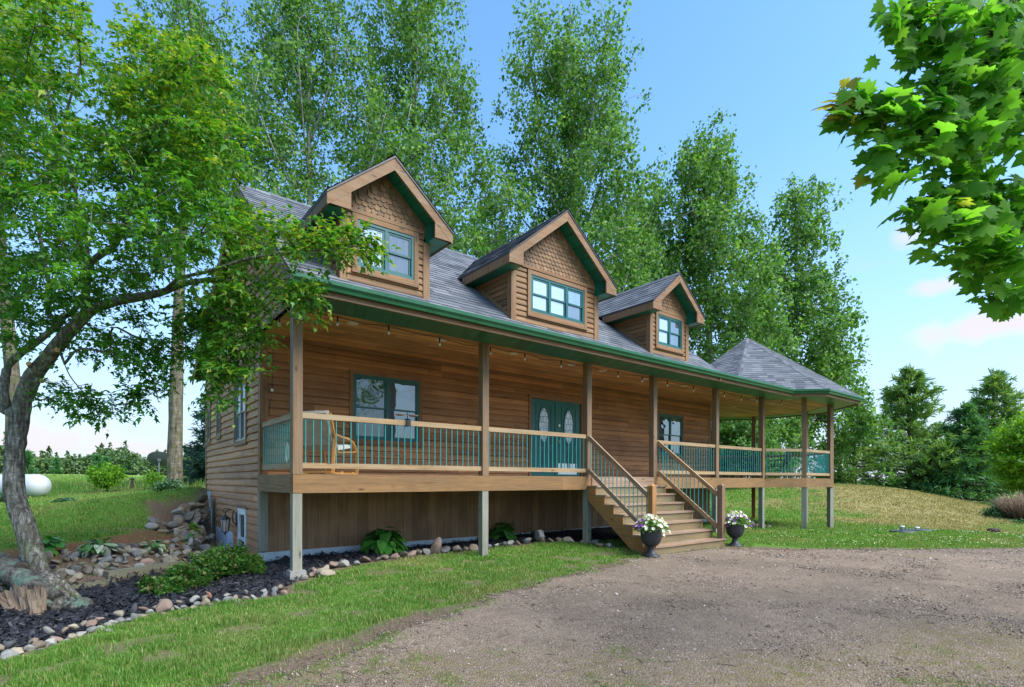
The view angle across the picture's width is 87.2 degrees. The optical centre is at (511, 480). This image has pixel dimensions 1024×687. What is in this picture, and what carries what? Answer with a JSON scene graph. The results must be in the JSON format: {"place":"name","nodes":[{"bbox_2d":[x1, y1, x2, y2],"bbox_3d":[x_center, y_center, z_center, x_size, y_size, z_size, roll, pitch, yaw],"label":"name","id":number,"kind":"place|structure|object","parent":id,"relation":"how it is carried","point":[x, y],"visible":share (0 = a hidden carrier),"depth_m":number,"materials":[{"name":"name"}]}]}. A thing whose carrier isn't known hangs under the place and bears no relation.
{"place":"outdoors","nodes":[
{"label":"outdoors","id":0,"kind":"place"},
{"bbox_2d":[0,486,204,506],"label":"grass","id":1,"kind":"structure","parent":0,"point":[89,494],"depth_m":22.27,"materials":[{"name":"plant"}]},
{"bbox_2d":[1,473,204,492],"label":"grass","id":2,"kind":"structure","parent":0,"point":[70,481],"depth_m":30.48,"materials":[{"name":"plant"}]},
{"bbox_2d":[0,474,1023,686],"bbox_3d":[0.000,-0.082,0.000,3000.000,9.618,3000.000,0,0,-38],"label":"lawn","id":3,"kind":"structure","parent":0,"point":[165,511],"depth_m":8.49,"materials":[{"name":"plant"}]},
{"bbox_2d":[0,649,18,659],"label":"edging stone","id":4,"kind":"object","parent":3,"relation":"on","point":[5,654],"visible":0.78,"depth_m":4.52,"materials":[{"name":"stone"}]},
{"bbox_2d":[11,647,24,653],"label":"edging stone","id":5,"kind":"object","parent":3,"relation":"on","point":[19,650],"visible":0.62,"depth_m":4.63,"materials":[{"name":"stone"}]},
{"bbox_2d":[0,474,51,496],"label":"propane tank","id":6,"kind":"object","parent":3,"relation":"on","point":[38,485],"visible":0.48,"depth_m":21.73,"materials":[{"name":"metal"}]},
{"bbox_2d":[22,644,35,651],"bbox_3d":[-4.266,1.478,4.729,0.092,0.078,0.083,0,0,-2],"label":"edging stone","id":7,"kind":"object","parent":3,"relation":"on","point":[28,647],"visible":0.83,"depth_m":4.71,"materials":[{"name":"stone"}]},
{"bbox_2d":[25,449,38,473],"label":"pine tree","id":8,"kind":"object","parent":3,"relation":"on","point":[28,458],"visible":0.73,"depth_m":171.76,"materials":[{"name":"green plant"}]},
{"bbox_2d":[33,640,46,648],"bbox_3d":[-4.228,1.465,4.798,0.082,0.067,0.097,0,0,-14],"label":"edging stone","id":9,"kind":"object","parent":3,"relation":"on","point":[39,644],"visible":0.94,"depth_m":4.79,"materials":[{"name":"stone"}]},
{"bbox_2d":[46,551,53,560],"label":"fieldstone","id":10,"kind":"object","parent":3,"relation":"on","point":[49,555],"visible":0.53,"depth_m":7.63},
{"bbox_2d":[45,638,56,646],"bbox_3d":[-4.197,1.473,4.885,0.094,0.077,0.105,0,0,-44],"label":"edging stone","id":11,"kind":"object","parent":3,"relation":"on","point":[50,641],"visible":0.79,"depth_m":4.86,"materials":[{"name":"stone"}]},
{"bbox_2d":[42,536,66,555],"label":"hosta","id":12,"kind":"object","parent":3,"relation":"on","point":[51,543],"visible":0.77,"depth_m":7.85,"materials":[{"name":"green plant"}]},
{"bbox_2d":[49,457,63,473],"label":"pine tree","id":13,"kind":"object","parent":3,"relation":"on","point":[56,462],"visible":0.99,"depth_m":184.23,"materials":[{"name":"green plant"}]},
{"bbox_2d":[0,0,128,502],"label":"poplar tree","id":14,"kind":"object","parent":3,"relation":"on","point":[15,377],"visible":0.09,"depth_m":18.36,"materials":[{"name":"green plant"}]},
{"bbox_2d":[51,497,77,502],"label":"hosta","id":15,"kind":"object","parent":3,"relation":"on","point":[64,499],"visible":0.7,"depth_m":16.97,"materials":[{"name":"green plant"}]},
{"bbox_2d":[67,551,81,559],"bbox_3d":[-6.391,1.098,7.847,0.100,0.098,0.206,-37,3,30],"label":"fieldstone","id":16,"kind":"object","parent":3,"relation":"on","point":[77,554],"visible":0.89,"depth_m":7.83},
{"bbox_2d":[82,565,92,573],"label":"fieldstone","id":17,"kind":"object","parent":3,"relation":"on","point":[87,569],"visible":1,"depth_m":7.56,"materials":[{"name":"stone"}]},
{"bbox_2d":[75,538,118,557],"bbox_3d":[-6.257,1.000,8.099,0.528,0.287,0.531,0,0,16],"label":"hosta","id":18,"kind":"object","parent":3,"relation":"on","point":[97,547],"visible":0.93,"depth_m":7.98,"materials":[{"name":"green plant"}]},
{"bbox_2d":[89,453,104,473],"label":"pine tree","id":19,"kind":"object","parent":3,"relation":"on","point":[95,459],"visible":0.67,"depth_m":174.70,"materials":[{"name":"green plant"}]},
{"bbox_2d":[94,562,109,568],"bbox_3d":[-5.933,1.229,7.777,0.195,0.109,0.084,-23,39,-31],"label":"fieldstone","id":20,"kind":"object","parent":3,"relation":"on","point":[106,564],"visible":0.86,"depth_m":7.76,"materials":[{"name":"stone"}]},
{"bbox_2d":[98,556,112,562],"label":"fieldstone","id":21,"kind":"object","parent":3,"relation":"on","point":[108,559],"visible":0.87,"depth_m":7.85,"materials":[{"name":"stone"}]},
{"bbox_2d":[101,546,110,556],"bbox_3d":[-6.070,1.092,8.039,0.114,0.235,0.119,-12,4,35],"label":"fieldstone","id":22,"kind":"object","parent":3,"relation":"on","point":[108,552],"visible":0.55,"depth_m":8.01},
{"bbox_2d":[85,461,129,491],"bbox_3d":[-18.083,-0.132,23.921,1.524,1.510,1.654,0,0,-13],"label":"bush","id":23,"kind":"object","parent":3,"relation":"on","point":[106,476],"visible":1,"depth_m":23.71,"materials":[{"name":"green plant"}]},
{"bbox_2d":[122,458,136,474],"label":"pine tree","id":24,"kind":"object","parent":3,"relation":"on","point":[125,467],"visible":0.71,"depth_m":189.54,"materials":[{"name":"green plant"}]},
{"bbox_2d":[131,548,141,557],"bbox_3d":[-5.854,1.142,8.380,0.110,0.163,0.141,0,0,25],"label":"fieldstone","id":25,"kind":"object","parent":3,"relation":"on","point":[136,553],"visible":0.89,"depth_m":8.35,"materials":[{"name":"stone"}]},
{"bbox_2d":[103,561,180,578],"bbox_3d":[-5.525,1.346,8.070,0.140,0.136,1.034,0,0,26],"label":"landscape timber","id":26,"kind":"object","parent":3,"relation":"on","point":[123,572],"visible":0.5,"depth_m":7.92,"materials":[{"name":"wood"}]},
{"bbox_2d":[139,558,154,564],"bbox_3d":[-5.575,1.267,8.204,0.080,0.202,0.207,27,-24,46],"label":"fieldstone","id":27,"kind":"object","parent":3,"relation":"on","point":[147,561],"visible":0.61,"depth_m":8.19,"materials":[{"name":"stone"}]},
{"bbox_2d":[145,522,157,529],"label":"fieldstone","id":28,"kind":"object","parent":3,"relation":"on","point":[151,525],"visible":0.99,"depth_m":10.76,"materials":[{"name":"stone"}]},
{"bbox_2d":[142,468,164,489],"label":"bush","id":29,"kind":"object","parent":3,"relation":"on","point":[149,479],"visible":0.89,"depth_m":24.38,"materials":[{"name":"green plant"}]},
{"bbox_2d":[143,540,167,553],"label":"hosta","id":30,"kind":"object","parent":3,"relation":"on","point":[157,546],"visible":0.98,"depth_m":8.73,"materials":[{"name":"green plant"}]},
{"bbox_2d":[147,451,166,480],"bbox_3d":[-17.106,-0.484,26.052,0.984,1.856,0.721,0,0,-38],"label":"satellite dish","id":31,"kind":"object","parent":3,"relation":"on","point":[157,458],"visible":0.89,"depth_m":25.95,"materials":[{"name":"metal"}]},
{"bbox_2d":[155,599,172,613],"bbox_3d":[-3.930,1.422,6.067,0.182,0.103,0.199,21,39,9],"label":"edging stone","id":32,"kind":"object","parent":3,"relation":"on","point":[163,605],"visible":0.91,"depth_m":6.04,"materials":[{"name":"stone"}]},
{"bbox_2d":[151,478,188,491],"bbox_3d":[-13.017,0.316,20.509,1.386,0.861,1.248,0,0,32],"label":"bush","id":33,"kind":"object","parent":3,"relation":"on","point":[168,485],"visible":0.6,"depth_m":20.27,"materials":[{"name":"green plant"}]},
{"bbox_2d":[162,555,177,562],"bbox_3d":[-5.420,1.280,8.526,0.141,0.224,0.201,-47,-15,24],"label":"fieldstone","id":34,"kind":"object","parent":3,"relation":"on","point":[169,558],"visible":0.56,"depth_m":8.49,"materials":[{"name":"stone"}]},
{"bbox_2d":[171,508,184,515],"bbox_3d":[-7.407,0.701,11.906,0.250,0.177,0.229,0,0,-10],"label":"fieldstone","id":35,"kind":"object","parent":3,"relation":"on","point":[178,511],"visible":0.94,"depth_m":11.85,"materials":[{"name":"stone"}]},
{"bbox_2d":[166,386,204,484],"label":"blue spruce tree","id":36,"kind":"object","parent":3,"relation":"on","point":[196,452],"visible":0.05,"depth_m":28.67,"materials":[{"name":"green plant"}]},
{"bbox_2d":[85,0,290,485],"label":"poplar tree","id":37,"kind":"object","parent":3,"relation":"on","point":[175,442],"visible":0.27,"depth_m":21.91,"materials":[{"name":"green plant"}]},
{"bbox_2d":[191,516,201,524],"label":"fieldstone","id":38,"kind":"object","parent":3,"relation":"on","point":[197,520],"visible":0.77,"depth_m":12.16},
{"bbox_2d":[190,513,200,520],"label":"fieldstone","id":39,"kind":"object","parent":38,"relation":"on","point":[196,515],"visible":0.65,"depth_m":12.23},
{"bbox_2d":[184,511,194,520],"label":"fieldstone","id":40,"kind":"object","parent":39,"relation":"on","point":[188,515],"visible":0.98,"depth_m":12.08,"materials":[{"name":"stone"}]},
{"bbox_2d":[0,0,401,603],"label":"maple tree","id":41,"kind":"object","parent":3,"relation":"on","point":[193,137],"visible":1,"depth_m":6.01,"materials":[{"name":"green plant"}]},
{"bbox_2d":[197,493,207,502],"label":"fieldstone","id":42,"kind":"object","parent":3,"relation":"on","point":[202,498],"visible":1,"depth_m":13.09,"materials":[{"name":"stone"}]},
{"bbox_2d":[0,527,620,653],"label":"mulch bed","id":43,"kind":"object","parent":3,"relation":"on","point":[117,589],"visible":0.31,"depth_m":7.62,"materials":[{"name":"wood"}]},
{"bbox_2d":[4,640,15,649],"bbox_3d":[-4.362,1.422,4.656,0.090,0.071,0.089,0,0,-20],"label":"edging stone","id":44,"kind":"object","parent":43,"relation":"on","point":[9,644],"visible":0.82,"depth_m":4.63,"materials":[{"name":"stone"}]},
{"bbox_2d":[0,583,46,614],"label":"tree stump","id":45,"kind":"object","parent":43,"relation":"on","point":[34,600],"visible":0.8,"depth_m":6.24,"materials":[{"name":"brown wood"}]},
{"bbox_2d":[43,626,54,634],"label":"edging stone","id":46,"kind":"object","parent":43,"relation":"on","point":[48,630],"visible":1,"depth_m":4.96,"materials":[{"name":"stone"}]},
{"bbox_2d":[46,595,92,610],"bbox_3d":[-5.418,1.515,6.539,0.441,0.211,0.454,0,0,4],"label":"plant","id":47,"kind":"object","parent":43,"relation":"on","point":[75,603],"visible":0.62,"depth_m":6.47,"materials":[{"name":"plant"}]},
{"bbox_2d":[0,551,64,600],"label":"fallen log","id":48,"kind":"object","parent":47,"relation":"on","point":[10,575],"visible":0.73,"depth_m":6.57,"materials":[{"name":"grey wood"}]},
{"bbox_2d":[84,619,96,626],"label":"edging stone","id":49,"kind":"object","parent":43,"relation":"on","point":[92,622],"visible":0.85,"depth_m":5.36,"materials":[{"name":"stone"}]},
{"bbox_2d":[72,579,115,588],"bbox_3d":[-5.799,1.453,7.273,0.140,0.138,0.744,0,0,23],"label":"landscape timber","id":50,"kind":"object","parent":43,"relation":"on","point":[95,582],"visible":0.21,"depth_m":7.33,"materials":[{"name":"wood"}]},
{"bbox_2d":[113,610,123,616],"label":"edging stone","id":51,"kind":"object","parent":43,"relation":"on","point":[118,613],"visible":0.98,"depth_m":5.71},
{"bbox_2d":[135,539,266,595],"bbox_3d":[-4.866,1.309,8.267,1.649,0.718,1.850,0,0,35],"label":"juniper","id":52,"kind":"object","parent":43,"relation":"on","point":[207,566],"visible":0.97,"depth_m":8.06,"materials":[{"name":"green plant"}]},
{"bbox_2d":[360,526,407,554],"bbox_3d":[-2.478,1.174,10.337,0.990,0.583,0.990,0,0,-38],"label":"hosta","id":53,"kind":"object","parent":43,"relation":"on","point":[380,541],"visible":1,"depth_m":10.14,"materials":[{"name":"green plant"}]},
{"bbox_2d":[489,522,517,539],"bbox_3d":[-0.176,1.206,12.483,0.725,0.487,0.696,0,0,11],"label":"hosta","id":54,"kind":"object","parent":43,"relation":"on","point":[502,531],"visible":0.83,"depth_m":12.37,"materials":[{"name":"green plant"}]},
{"bbox_2d":[534,530,544,539],"bbox_3d":[0.619,1.206,11.996,0.225,0.228,0.334,0,0,-16],"label":"edging stone","id":55,"kind":"object","parent":43,"relation":"on","point":[538,534],"visible":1,"depth_m":11.91,"materials":[{"name":"stone"}]},
{"bbox_2d":[169,0,456,331],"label":"poplar tree","id":56,"kind":"object","parent":3,"relation":"on","point":[281,50],"visible":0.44,"depth_m":24.92,"materials":[{"name":"green plant"}]},
{"bbox_2d":[315,568,335,575],"bbox_3d":[-2.817,1.385,8.140,0.292,0.107,0.230,10,8,-31],"label":"edging stone","id":57,"kind":"object","parent":3,"relation":"on","point":[324,571],"visible":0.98,"depth_m":8.09,"materials":[{"name":"stone"}]},
{"bbox_2d":[337,559,349,566],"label":"edging stone","id":58,"kind":"object","parent":3,"relation":"on","point":[343,563],"visible":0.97,"depth_m":8.84,"materials":[{"name":"stone"}]},
{"bbox_2d":[312,0,540,257],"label":"poplar tree","id":59,"kind":"object","parent":3,"relation":"on","point":[411,38],"visible":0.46,"depth_m":26.85,"materials":[{"name":"green plant"}]},
{"bbox_2d":[430,537,441,553],"bbox_3d":[-1.439,1.252,10.282,0.192,0.368,0.210,28,5,-3],"label":"edging stone","id":60,"kind":"object","parent":3,"relation":"on","point":[436,546],"visible":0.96,"depth_m":10.21,"materials":[{"name":"stone"}]},
{"bbox_2d":[0,431,929,486],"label":"distant woods","id":61,"kind":"object","parent":3,"relation":"on","point":[71,464],"visible":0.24,"depth_m":191.95,"materials":[{"name":"green plant"}]},
{"bbox_2d":[453,212,558,401],"bbox_3d":[-0.994,-8.675,35.647,9.914,18.560,9.836,0,0,-38],"label":"poplar tree","id":62,"kind":"object","parent":3,"relation":"on","point":[475,245],"depth_m":34.54,"materials":[{"name":"green plant"}]},
{"bbox_2d":[192,153,864,579],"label":"house","id":63,"kind":"structure","parent":3,"relation":"on","point":[482,445],"depth_m":11.06,"materials":[{"name":"brown wood"}]},
{"bbox_2d":[206,406,211,444],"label":"window","id":64,"kind":"structure","parent":63,"relation":"in","point":[209,422],"depth_m":13.39,"materials":[{"name":"grey"}]},
{"bbox_2d":[212,498,216,535],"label":"window","id":65,"kind":"structure","parent":63,"relation":"in","point":[214,504],"depth_m":13.02,"materials":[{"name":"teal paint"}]},
{"bbox_2d":[215,397,221,439],"bbox_3d":[-6.824,-1.457,12.537,0.085,0.970,0.510,0,0,-38],"label":"window","id":66,"kind":"structure","parent":63,"relation":"in","point":[218,417],"depth_m":12.64,"materials":[{"name":"grey"}]},
{"bbox_2d":[219,508,237,534],"bbox_3d":[-5.751,0.826,10.882,0.337,0.549,0.230,0,0,-38],"label":"wall lantern","id":67,"kind":"object","parent":63,"relation":"attached to","point":[225,519],"depth_m":10.81,"materials":[{"name":"black metal"}]},
{"bbox_2d":[233,378,247,446],"bbox_3d":[-5.439,-1.364,10.789,0.085,1.310,1.110,0,0,-38],"label":"window","id":68,"kind":"structure","parent":63,"relation":"in","point":[240,429],"depth_m":10.77,"materials":[{"name":"grey"}]},
{"bbox_2d":[237,504,247,546],"bbox_3d":[-5.353,0.986,10.688,0.070,1.010,0.780,0,0,-38],"label":"window","id":69,"kind":"structure","parent":63,"relation":"in","point":[241,524],"depth_m":10.74,"materials":[{"name":"white paint"}]},
{"bbox_2d":[303,410,358,474],"bbox_3d":[-3.117,-0.619,9.043,0.690,1.022,0.912,0,0,14],"label":"armchair","id":70,"kind":"object","parent":63,"relation":"on","point":[317,436],"visible":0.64,"depth_m":8.71,"materials":[{"name":"brown wood"}]},
{"bbox_2d":[348,369,421,446],"bbox_3d":[-2.579,-1.459,11.081,1.630,1.480,0.085,0,0,-38],"label":"window","id":71,"kind":"structure","parent":63,"relation":"in","point":[371,394],"depth_m":11.05,"materials":[{"name":"glass"}]},
{"bbox_2d":[351,212,419,288],"bbox_3d":[-1.918,-3.483,8.183,1.100,0.870,0.085,0,0,-38],"label":"window","id":72,"kind":"structure","parent":63,"relation":"in","point":[406,273],"depth_m":8.28,"materials":[{"name":"teal paint"}]},
{"bbox_2d":[395,412,417,426],"bbox_3d":[-1.793,-1.046,9.171,0.420,0.235,0.170,0,0,-38],"label":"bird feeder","id":73,"kind":"object","parent":63,"relation":"attached to","point":[408,422],"visible":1,"depth_m":9.13,"materials":[{"name":"wood"}]},
{"bbox_2d":[267,312,801,409],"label":"string lights","id":74,"kind":"object","parent":63,"relation":"hanging from","point":[388,333],"visible":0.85,"depth_m":10.37,"materials":[{"name":"black metal"}]},
{"bbox_2d":[531,398,556,475],"bbox_3d":[0.814,-1.097,13.792,0.887,1.967,0.052,0,0,-38],"label":"door","id":75,"kind":"structure","parent":63,"relation":"in","point":[544,412],"depth_m":13.78,"materials":[{"name":"teal paint"}]},
{"bbox_2d":[527,269,587,330],"bbox_3d":[0.888,-3.473,10.406,1.580,0.860,0.085,0,0,-38],"label":"window","id":76,"kind":"structure","parent":63,"relation":"in","point":[549,298],"depth_m":10.38,"materials":[{"name":"glass"}]},
{"bbox_2d":[557,401,579,476],"bbox_3d":[1.518,-1.096,14.319,0.875,1.967,0.100,0,0,-38],"label":"door","id":77,"kind":"structure","parent":63,"relation":"in","point":[568,414],"depth_m":14.32,"materials":[{"name":"teal paint"}]},
{"bbox_2d":[655,311,684,354],"bbox_3d":[3.701,-3.474,12.636,1.100,0.870,0.085,0,0,-38],"label":"window","id":78,"kind":"structure","parent":63,"relation":"in","point":[669,328],"depth_m":12.61,"materials":[{"name":"teal paint"}]},
{"bbox_2d":[657,411,683,458],"bbox_3d":[5.043,-1.436,17.122,1.440,1.460,0.085,0,0,-38],"label":"window","id":79,"kind":"structure","parent":63,"relation":"in","point":[670,426],"depth_m":17.10,"materials":[{"name":"glass"}]},
{"bbox_2d":[719,449,741,477],"bbox_3d":[7.176,-0.590,17.645,0.585,1.017,0.636,0,0,-8],"label":"patio chair","id":80,"kind":"object","parent":63,"relation":"on","point":[733,464],"visible":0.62,"depth_m":17.42,"materials":[{"name":"metal"}]},
{"bbox_2d":[740,450,757,477],"bbox_3d":[8.255,-0.588,18.688,0.585,1.017,0.636,0,0,17],"label":"patio chair","id":81,"kind":"object","parent":63,"relation":"on","point":[749,462],"visible":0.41,"depth_m":18.88,"materials":[{"name":"metal"}]},
{"bbox_2d":[768,452,789,477],"bbox_3d":[9.498,-0.586,19.098,0.635,1.017,0.585,0,0,42],"label":"patio chair","id":82,"kind":"object","parent":63,"relation":"on","point":[786,459],"visible":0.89,"depth_m":18.98,"materials":[{"name":"metal"}]},
{"bbox_2d":[461,0,706,403],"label":"poplar tree","id":83,"kind":"object","parent":3,"relation":"on","point":[563,69],"visible":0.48,"depth_m":28.81,"materials":[{"name":"green plant"}]},
{"bbox_2d":[639,527,663,556],"bbox_3d":[2.672,1.175,10.311,0.460,0.545,0.457,0,0,-38],"label":"urn","id":84,"kind":"object","parent":3,"relation":"on","point":[651,541],"visible":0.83,"depth_m":10.18,"materials":[{"name":"stone"}]},
{"bbox_2d":[632,513,670,535],"bbox_3d":[2.661,0.831,10.300,0.713,0.416,0.686,0,0,-38],"label":"petunia plant","id":85,"kind":"object","parent":84,"relation":"in","point":[656,523],"visible":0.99,"depth_m":10.18,"materials":[{"name":"white plant"}]},
{"bbox_2d":[598,181,735,357],"bbox_3d":[8.870,-10.073,36.364,11.143,21.405,8.982,0,0,-11],"label":"poplar tree","id":86,"kind":"object","parent":3,"relation":"on","point":[659,222],"visible":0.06,"depth_m":35.71,"materials":[{"name":"green plant"}]},
{"bbox_2d":[635,105,806,477],"bbox_3d":[13.331,-11.463,33.876,10.725,24.151,10.708,0,0,-38],"label":"poplar tree","id":87,"kind":"object","parent":3,"relation":"on","point":[700,242],"visible":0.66,"depth_m":31.87,"materials":[{"name":"green plant"}]},
{"bbox_2d":[725,521,745,546],"bbox_3d":[5.070,1.208,12.212,0.460,0.545,0.457,0,0,-38],"label":"urn","id":88,"kind":"object","parent":3,"relation":"on","point":[735,532],"visible":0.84,"depth_m":12.08,"materials":[{"name":"stone"}]},
{"bbox_2d":[725,510,751,527],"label":"petunia plant","id":89,"kind":"object","parent":88,"relation":"in","point":[734,519],"visible":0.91,"depth_m":12.06,"materials":[{"name":"white plant"}]},
{"bbox_2d":[711,420,785,477],"bbox_3d":[14.010,-1.956,32.966,5.038,4.906,5.376,0,0,16],"label":"young tree","id":90,"kind":"object","parent":3,"relation":"on","point":[742,437],"visible":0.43,"depth_m":32.01,"materials":[{"name":"green plant"}]},
{"bbox_2d":[746,416,818,477],"bbox_3d":[16.766,-2.081,35.127,5.712,4.804,5.440,0,0,-38],"label":"young tree","id":91,"kind":"object","parent":3,"relation":"on","point":[790,430],"visible":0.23,"depth_m":34.20,"materials":[{"name":"green plant"}]},
{"bbox_2d":[738,171,872,477],"bbox_3d":[19.642,-10.912,37.871,9.968,22.609,9.021,0,0,-38],"label":"poplar tree","id":92,"kind":"object","parent":3,"relation":"on","point":[825,350],"visible":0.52,"depth_m":36.82,"materials":[{"name":"green plant"}]},
{"bbox_2d":[781,318,904,485],"bbox_3d":[24.296,-5.882,40.912,7.910,14.063,6.727,0,0,9],"label":"poplar tree","id":93,"kind":"object","parent":3,"relation":"on","point":[865,424],"visible":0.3,"depth_m":39.51,"materials":[{"name":"green plant"}]},
{"bbox_2d":[808,403,907,483],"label":"pine tree","id":94,"kind":"object","parent":3,"relation":"on","point":[878,466],"visible":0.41,"depth_m":41.10,"materials":[{"name":"green plant"}]},
{"bbox_2d":[772,528,1022,544],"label":"clover","id":95,"kind":"object","parent":3,"relation":"on","point":[917,529],"visible":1,"depth_m":14.09,"materials":[{"name":"white plant"}]},
{"bbox_2d":[814,363,997,490],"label":"pine tree","id":96,"kind":"object","parent":3,"relation":"on","point":[901,401],"visible":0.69,"depth_m":42.69,"materials":[{"name":"green plant"}]},
{"bbox_2d":[811,0,1023,321],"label":"maple tree","id":97,"kind":"object","parent":3,"relation":"on","point":[966,132],"visible":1,"depth_m":3.62,"materials":[{"name":"green plant"}]},
{"bbox_2d":[897,400,1023,503],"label":"spruce tree","id":98,"kind":"object","parent":3,"relation":"on","point":[963,475],"visible":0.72,"depth_m":39.20,"materials":[{"name":"green plant"}]},
{"bbox_2d":[940,366,1023,495],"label":"pine tree","id":99,"kind":"object","parent":3,"relation":"on","point":[993,382],"visible":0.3,"depth_m":47.29,"materials":[{"name":"green plant"}]},
{"bbox_2d":[978,502,1018,517],"bbox_3d":[20.788,1.378,22.512,1.599,1.042,1.845,0,0,-38],"label":"bush","id":100,"kind":"object","parent":3,"relation":"on","point":[993,511],"visible":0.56,"depth_m":22.62,"materials":[{"name":"green plant"}]},
{"bbox_2d":[977,411,1023,497],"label":"young tree","id":101,"kind":"object","parent":3,"relation":"on","point":[1007,443],"visible":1,"depth_m":30.28,"materials":[{"name":"green plant"}]},
{"bbox_2d":[990,490,1023,519],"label":"bush","id":102,"kind":"object","parent":3,"relation":"on","point":[1016,504],"visible":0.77,"depth_m":22.13,"materials":[{"name":"plant"}]},
{"bbox_2d":[0,0,1023,482],"label":"sky","id":103,"kind":"structure","parent":0,"point":[768,63],"materials":[{"name":"blue"}]},
{"bbox_2d":[218,547,1023,686],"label":"driveway","id":104,"kind":"structure","parent":0,"point":[520,627],"depth_m":5.28,"materials":[{"name":"gravel"}]},
{"bbox_2d":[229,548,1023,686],"bbox_3d":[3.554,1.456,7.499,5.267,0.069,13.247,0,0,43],"label":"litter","id":105,"kind":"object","parent":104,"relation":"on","point":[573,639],"visible":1,"depth_m":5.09,"materials":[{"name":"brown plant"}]},
{"bbox_2d":[458,598,1023,686],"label":"grass","id":106,"kind":"structure","parent":104,"relation":"on","point":[905,683],"depth_m":4.26,"materials":[{"name":"plant"}]},
{"bbox_2d":[702,483,1023,555],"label":"grass","id":107,"kind":"structure","parent":0,"point":[942,530],"depth_m":19.73,"materials":[{"name":"plant"}]},
{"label":"fieldstone","id":108,"kind":"object","parent":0,"visible":0},
{"bbox_2d":[173,517,184,526],"bbox_3d":[-7.165,0.902,11.553,0.197,0.289,0.220,-18,-19,33],"label":"fieldstone","id":109,"kind":"object","parent":108,"relation":"on","point":[180,520],"visible":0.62,"depth_m":11.51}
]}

